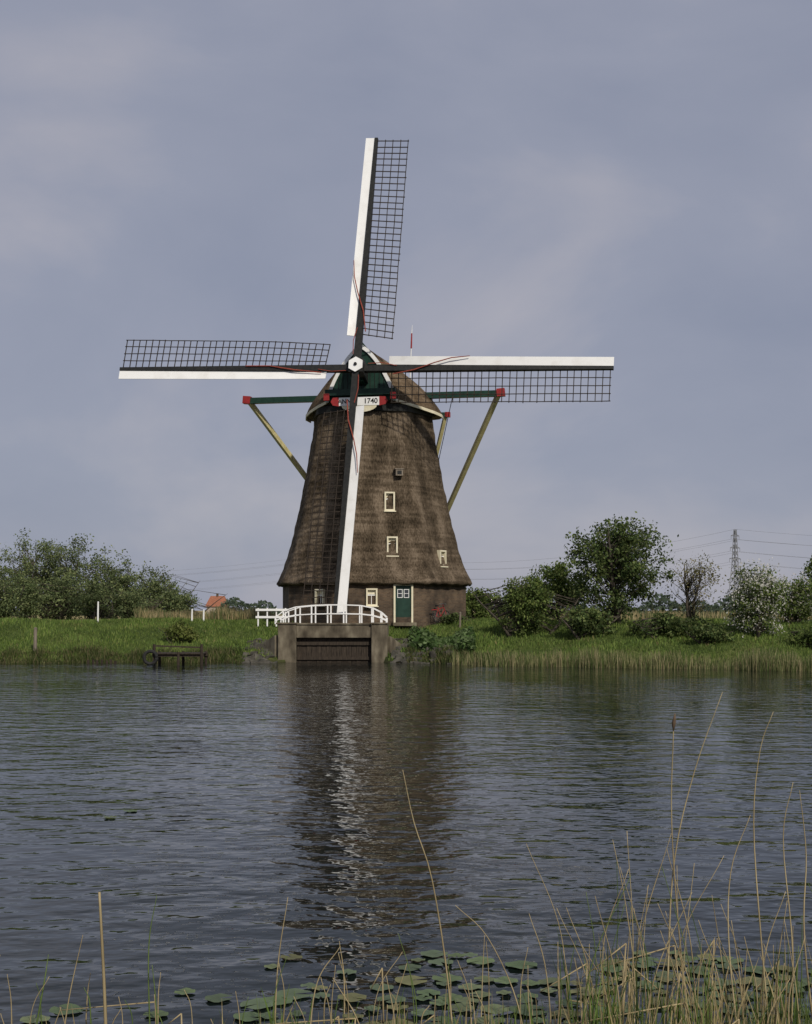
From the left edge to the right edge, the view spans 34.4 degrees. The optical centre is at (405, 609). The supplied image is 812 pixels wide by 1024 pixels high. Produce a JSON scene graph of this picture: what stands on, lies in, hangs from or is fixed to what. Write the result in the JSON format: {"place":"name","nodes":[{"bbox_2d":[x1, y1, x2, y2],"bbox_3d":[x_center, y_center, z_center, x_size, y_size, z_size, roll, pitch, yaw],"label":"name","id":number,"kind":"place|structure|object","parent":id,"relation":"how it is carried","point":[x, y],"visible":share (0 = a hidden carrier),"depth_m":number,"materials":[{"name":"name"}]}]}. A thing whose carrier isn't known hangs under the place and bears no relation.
{"place":"outdoors","nodes":[
{"label":"outdoors","id":0,"kind":"place"},
{"bbox_2d":[0,660,811,1023],"bbox_3d":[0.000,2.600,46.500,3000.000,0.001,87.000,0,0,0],"label":"canal water","id":1,"kind":"structure","parent":0,"point":[258,796],"depth_m":15.68,"materials":[{"name":"black liquid"}]},
{"bbox_2d":[87,659,115,663],"bbox_3d":[-14.740,2.890,63.612,1.439,1.019,0.286,0,0,0],"label":"bank piling","id":2,"kind":"object","parent":1,"relation":"in","point":[88,661],"visible":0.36,"depth_m":63.54,"materials":[{"name":"brown wood"}]},
{"bbox_2d":[142,644,207,664],"bbox_3d":[-11.040,2.710,62.858,2.881,2.180,1.685,0,0,0],"label":"landing stage","id":3,"kind":"object","parent":1,"relation":"in","point":[201,654],"visible":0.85,"depth_m":62.23,"materials":[{"name":"brown wood"}]},
{"bbox_2d":[12,924,811,1023],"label":"foreground reed leaves","id":4,"kind":"object","parent":1,"relation":"in","point":[714,1019],"visible":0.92,"depth_m":7.83,"materials":[{"name":"green plant"}]},
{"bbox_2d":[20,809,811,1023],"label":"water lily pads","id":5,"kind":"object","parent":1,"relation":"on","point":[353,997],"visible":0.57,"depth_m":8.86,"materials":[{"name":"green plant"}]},
{"bbox_2d":[451,645,811,670],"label":"shore reeds","id":6,"kind":"object","parent":1,"relation":"in","point":[762,662],"visible":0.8,"depth_m":58.69,"materials":[{"name":"green plant"}]},
{"bbox_2d":[0,611,811,669],"bbox_3d":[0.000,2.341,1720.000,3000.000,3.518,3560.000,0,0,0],"label":"ground","id":7,"kind":"structure","parent":0,"point":[386,660],"depth_m":65.20,"materials":[{"name":"green plant"}]},
{"bbox_2d":[0,564,18,617],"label":"willow tree","id":8,"kind":"object","parent":7,"relation":"on","point":[7,578],"visible":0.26,"depth_m":99.41,"materials":[{"name":"green plant"}]},
{"bbox_2d":[0,578,22,618],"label":"willow tree","id":9,"kind":"object","parent":7,"relation":"on","point":[5,584],"visible":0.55,"depth_m":91.63,"materials":[{"name":"green plant"}]},
{"bbox_2d":[0,528,41,617],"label":"willow tree","id":10,"kind":"object","parent":7,"relation":"on","point":[24,545],"visible":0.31,"depth_m":100.67,"materials":[{"name":"green plant"}]},
{"bbox_2d":[33,627,36,652],"bbox_3d":[-18.335,1.686,64.897,0.208,1.651,0.200,0,0,0],"label":"mooring post","id":11,"kind":"object","parent":7,"relation":"on","point":[35,637],"visible":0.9,"depth_m":64.83,"materials":[{"name":"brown wood"}]},
{"bbox_2d":[10,538,69,618],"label":"willow tree","id":12,"kind":"object","parent":7,"relation":"on","point":[30,571],"visible":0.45,"depth_m":97.69,"materials":[{"name":"green plant"}]},
{"bbox_2d":[0,570,89,619],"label":"willow tree","id":13,"kind":"object","parent":7,"relation":"on","point":[30,602],"visible":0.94,"depth_m":90.60,"materials":[{"name":"green plant"}]},
{"bbox_2d":[36,567,89,619],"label":"willow tree","id":14,"kind":"object","parent":7,"relation":"on","point":[60,600],"visible":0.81,"depth_m":91.34,"materials":[{"name":"green plant"}]},
{"bbox_2d":[23,534,105,618],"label":"willow tree","id":15,"kind":"object","parent":7,"relation":"on","point":[75,562],"visible":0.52,"depth_m":96.72,"materials":[{"name":"green plant"}]},
{"bbox_2d":[57,578,126,619],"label":"willow tree","id":16,"kind":"object","parent":7,"relation":"on","point":[103,597],"visible":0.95,"depth_m":90.45,"materials":[{"name":"green plant"}]},
{"bbox_2d":[97,602,98,621],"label":"white post","id":17,"kind":"object","parent":7,"relation":"on","point":[98,611],"visible":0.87,"depth_m":74.47,"materials":[{"name":"paint"}]},
{"bbox_2d":[77,543,131,619],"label":"willow tree","id":18,"kind":"object","parent":7,"relation":"on","point":[107,567],"visible":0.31,"depth_m":97.67,"materials":[{"name":"green plant"}]},
{"bbox_2d":[97,549,164,618],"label":"willow tree","id":19,"kind":"object","parent":7,"relation":"on","point":[118,582],"visible":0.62,"depth_m":95.70,"materials":[{"name":"green plant"}]},
{"bbox_2d":[105,585,161,618],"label":"willow tree","id":20,"kind":"object","parent":7,"relation":"on","point":[132,601],"visible":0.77,"depth_m":91.28,"materials":[{"name":"green plant"}]},
{"bbox_2d":[130,560,199,611],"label":"willow tree","id":21,"kind":"object","parent":7,"relation":"on","point":[153,590],"visible":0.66,"depth_m":96.79,"materials":[{"name":"green plant"}]},
{"bbox_2d":[158,618,203,643],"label":"bush","id":22,"kind":"object","parent":7,"relation":"on","point":[176,632],"visible":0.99,"depth_m":67.28,"materials":[{"name":"green plant"}]},
{"bbox_2d":[149,582,226,614],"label":"willow tree","id":23,"kind":"object","parent":7,"relation":"on","point":[173,599],"visible":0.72,"depth_m":95.39,"materials":[{"name":"green plant"}]},
{"bbox_2d":[205,593,225,613],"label":"farmhouse","id":24,"kind":"object","parent":7,"relation":"on","point":[211,600],"visible":0.5,"depth_m":502.12,"materials":[{"name":"tile"}]},
{"bbox_2d":[0,643,489,664],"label":"shore grass","id":25,"kind":"structure","parent":7,"relation":"on","point":[90,654],"depth_m":64.74,"materials":[{"name":"green plant"}]},
{"bbox_2d":[256,608,287,625],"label":"white fence","id":26,"kind":"object","parent":7,"relation":"on","point":[267,610],"visible":0.86,"depth_m":71.95,"materials":[{"name":"paint"}]},
{"bbox_2d":[263,604,400,661],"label":"sluice bridge","id":27,"kind":"structure","parent":7,"relation":"on","point":[295,641],"depth_m":65.23,"materials":[{"name":"grey concrete"}]},
{"bbox_2d":[242,638,452,663],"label":"riprap stones","id":28,"kind":"object","parent":7,"relation":"on","point":[398,655],"visible":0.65,"depth_m":64.97,"materials":[{"name":"grey stone"}]},
{"bbox_2d":[119,137,613,628],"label":"windmill","id":29,"kind":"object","parent":7,"relation":"on","point":[373,527],"visible":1,"depth_m":72.78,"materials":[{"name":"plant"}]},
{"bbox_2d":[313,589,325,606],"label":"window left","id":30,"kind":"structure","parent":29,"relation":"in","point":[322,593],"depth_m":72.19,"materials":[{"name":"glass"}]},
{"bbox_2d":[366,588,378,606],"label":"window base","id":31,"kind":"structure","parent":29,"relation":"in","point":[371,592],"depth_m":71.22,"materials":[{"name":"beige paint"}]},
{"bbox_2d":[384,492,395,511],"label":"window upper","id":32,"kind":"structure","parent":29,"relation":"in","point":[386,494],"depth_m":72.36,"materials":[{"name":"beige paint"}]},
{"bbox_2d":[386,536,398,556],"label":"window frame","id":33,"kind":"structure","parent":29,"relation":"in","point":[389,538],"depth_m":71.84,"materials":[{"name":"beige paint"}]},
{"bbox_2d":[392,584,416,625],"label":"door","id":34,"kind":"structure","parent":29,"relation":"in","point":[402,594],"depth_m":71.59,"materials":[{"name":"green paint"}]},
{"bbox_2d":[437,550,447,566],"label":"window side","id":35,"kind":"structure","parent":29,"relation":"in","point":[440,552],"depth_m":73.43,"materials":[{"name":"beige paint"}]},
{"bbox_2d":[0,692,811,1023],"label":"foreground reeds","id":36,"kind":"object","parent":7,"relation":"on","point":[586,976],"visible":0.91,"depth_m":7.97,"materials":[{"name":"green plant"}]},
{"bbox_2d":[12,592,809,615],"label":"distant tree line","id":37,"kind":"object","parent":7,"relation":"on","point":[233,602],"visible":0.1,"depth_m":338.75,"materials":[{"name":"green plant"}]},
{"bbox_2d":[432,605,449,622],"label":"rose bush","id":38,"kind":"object","parent":7,"relation":"on","point":[438,613],"visible":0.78,"depth_m":72.39,"materials":[{"name":"plant"}]},
{"bbox_2d":[408,625,476,651],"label":"butterbur plants","id":39,"kind":"object","parent":7,"relation":"on","point":[423,638],"visible":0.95,"depth_m":65.51,"materials":[{"name":"green plant"}]},
{"bbox_2d":[430,611,473,624],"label":"bush","id":40,"kind":"object","parent":7,"relation":"on","point":[452,617],"visible":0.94,"depth_m":72.02,"materials":[{"name":"green plant"}]},
{"bbox_2d":[459,612,460,626],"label":"wooden post","id":41,"kind":"object","parent":7,"relation":"on","point":[459,619],"visible":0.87,"depth_m":70.45,"materials":[{"name":"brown wood"}]},
{"bbox_2d":[133,605,811,620],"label":"dry reed bed","id":42,"kind":"object","parent":7,"relation":"on","point":[225,613],"visible":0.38,"depth_m":85.22,"materials":[{"name":"beige plant"}]},
{"bbox_2d":[466,587,507,618],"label":"alder bush","id":43,"kind":"object","parent":7,"relation":"on","point":[476,607],"visible":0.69,"depth_m":79.34,"materials":[{"name":"green plant"}]},
{"bbox_2d":[469,574,583,636],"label":"alder bush","id":44,"kind":"object","parent":7,"relation":"on","point":[524,603],"visible":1,"depth_m":66.38,"materials":[{"name":"green plant"}]},
{"bbox_2d":[502,575,553,619],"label":"alder bush","id":45,"kind":"object","parent":7,"relation":"on","point":[514,580],"visible":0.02,"depth_m":81.76,"materials":[{"name":"green plant"}]},
{"bbox_2d":[522,558,598,619],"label":"deciduous tree","id":46,"kind":"object","parent":7,"relation":"on","point":[558,575],"visible":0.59,"depth_m":70.82,"materials":[{"name":"green plant"}]},
{"bbox_2d":[557,604,619,639],"bbox_3d":[8.964,0.590,64.748,3.010,1.921,2.478,0,0,-31],"label":"alder bush","id":47,"kind":"object","parent":7,"relation":"on","point":[591,620],"visible":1,"depth_m":64.47,"materials":[{"name":"green plant"}]},
{"bbox_2d":[560,511,679,625],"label":"deciduous tree","id":48,"kind":"object","parent":7,"relation":"on","point":[613,559],"visible":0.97,"depth_m":66.60,"materials":[{"name":"green plant"}]},
{"bbox_2d":[627,608,712,638],"bbox_3d":[12.866,0.718,63.576,4.300,1.639,2.526,0,0,0],"label":"alder bush","id":49,"kind":"object","parent":7,"relation":"on","point":[668,625],"visible":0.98,"depth_m":63.19,"materials":[{"name":"green plant"}]},
{"bbox_2d":[655,550,729,619],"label":"young willow tree","id":50,"kind":"object","parent":7,"relation":"on","point":[692,581],"visible":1,"depth_m":70.99,"materials":[{"name":"green plant"}]},
{"bbox_2d":[685,622,740,644],"bbox_3d":[14.257,1.142,61.616,2.314,1.306,2.002,0,0,-31],"label":"alder bush","id":51,"kind":"object","parent":7,"relation":"on","point":[710,634],"visible":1,"depth_m":61.34,"materials":[{"name":"green plant"}]},
{"bbox_2d":[728,529,740,603],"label":"electricity pylon","id":52,"kind":"object","parent":7,"relation":"on","point":[735,546],"visible":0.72,"depth_m":599.80,"materials":[{"name":"metal"}]},
{"bbox_2d":[85,529,811,590],"bbox_3d":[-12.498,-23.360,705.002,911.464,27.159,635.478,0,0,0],"label":"power lines","id":53,"kind":"object","parent":52,"relation":"attached to","point":[538,559],"visible":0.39,"depth_m":626.57,"materials":[{"name":"metal"}]},
{"bbox_2d":[723,557,798,637],"bbox_3d":[16.992,-0.644,62.694,3.729,4.157,3.733,0,0,0],"label":"hawthorn bush","id":54,"kind":"object","parent":7,"relation":"on","point":[757,594],"visible":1,"depth_m":62.35,"materials":[{"name":"green plant"}]},
{"bbox_2d":[773,571,811,623],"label":"hawthorn bush","id":55,"kind":"object","parent":7,"relation":"on","point":[796,607],"visible":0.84,"depth_m":65.59,"materials":[{"name":"green plant"}]},
{"bbox_2d":[774,622,811,646],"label":"alder bush","id":56,"kind":"object","parent":7,"relation":"on","point":[803,637],"visible":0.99,"depth_m":59.88,"materials":[{"name":"green plant"}]},
{"bbox_2d":[797,555,811,583],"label":"deciduous tree","id":57,"kind":"object","parent":7,"relation":"on","point":[808,569],"visible":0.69,"depth_m":80.45,"materials":[{"name":"green plant"}]},
{"bbox_2d":[0,0,811,610],"label":"sky","id":58,"kind":"structure","parent":0,"point":[627,181],"materials":[{"name":"grey"}]}
]}

